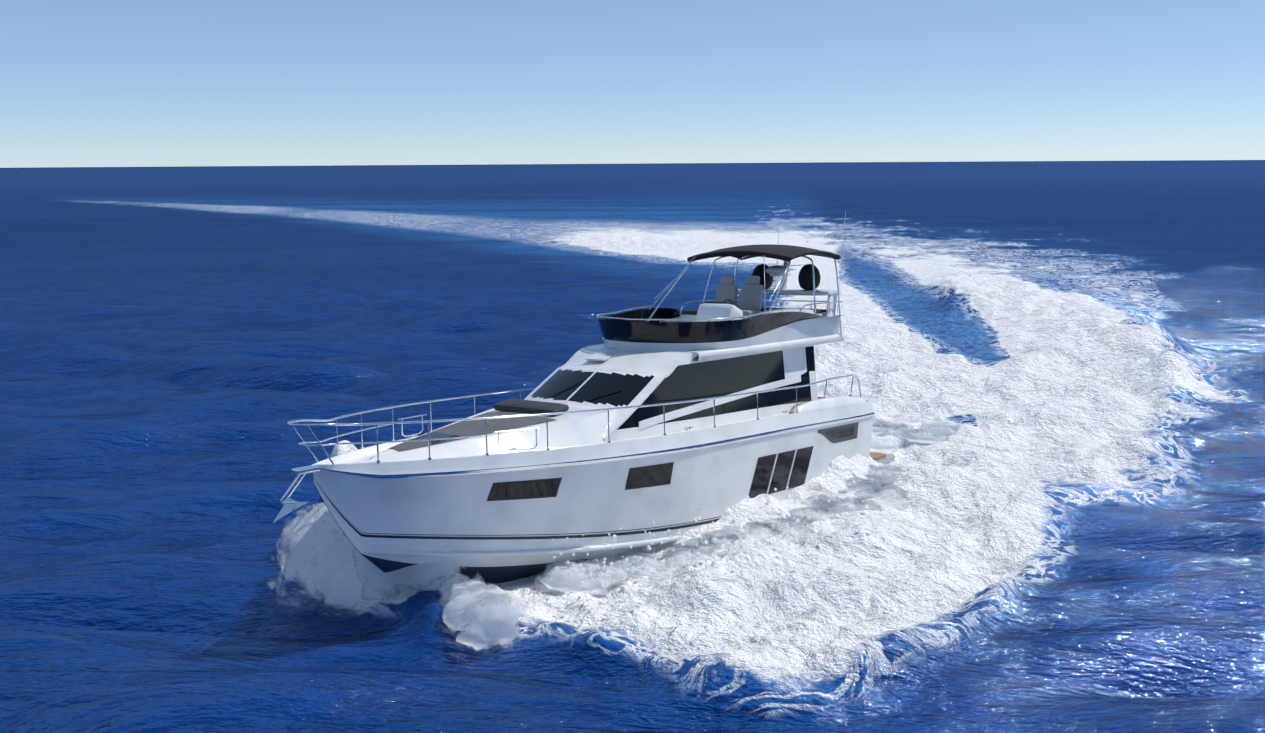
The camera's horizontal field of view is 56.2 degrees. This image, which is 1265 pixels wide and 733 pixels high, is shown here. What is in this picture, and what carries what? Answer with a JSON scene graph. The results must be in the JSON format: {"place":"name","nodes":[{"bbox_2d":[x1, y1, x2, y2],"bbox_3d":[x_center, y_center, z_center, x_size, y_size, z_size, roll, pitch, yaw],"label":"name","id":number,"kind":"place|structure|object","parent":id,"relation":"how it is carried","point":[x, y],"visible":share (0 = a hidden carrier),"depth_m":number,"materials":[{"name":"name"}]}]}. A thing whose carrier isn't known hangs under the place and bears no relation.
{"place":"outdoors","nodes":[
{"label":"outdoors","id":0,"kind":"place"},
{"bbox_2d":[0,160,1264,732],"bbox_3d":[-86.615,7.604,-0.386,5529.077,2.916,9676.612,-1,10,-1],"label":"sea","id":1,"kind":"structure","parent":0,"point":[1074,538],"depth_m":33.11,"materials":[{"name":"liquid"}]},
{"bbox_2d":[273,211,885,584],"bbox_3d":[-0.292,0.467,24.433,4.179,7.316,16.450,4,8,40],"label":"motor yacht","id":2,"kind":"object","parent":1,"relation":"on","point":[638,421],"visible":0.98,"depth_m":22.80,"materials":[{"name":"white plastic"}]},
{"bbox_2d":[268,416,959,650],"bbox_3d":[1.973,2.608,26.002,19.746,2.620,9.696,-8,12,-37],"label":"water splash","id":3,"kind":"object","parent":1,"relation":"on","point":[330,562],"visible":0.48,"depth_m":20.36,"materials":[{"name":"liquid"}]},
{"bbox_2d":[0,0,1264,167],"label":"sky","id":4,"kind":"structure","parent":0,"point":[84,83],"materials":[{"name":"blue"}]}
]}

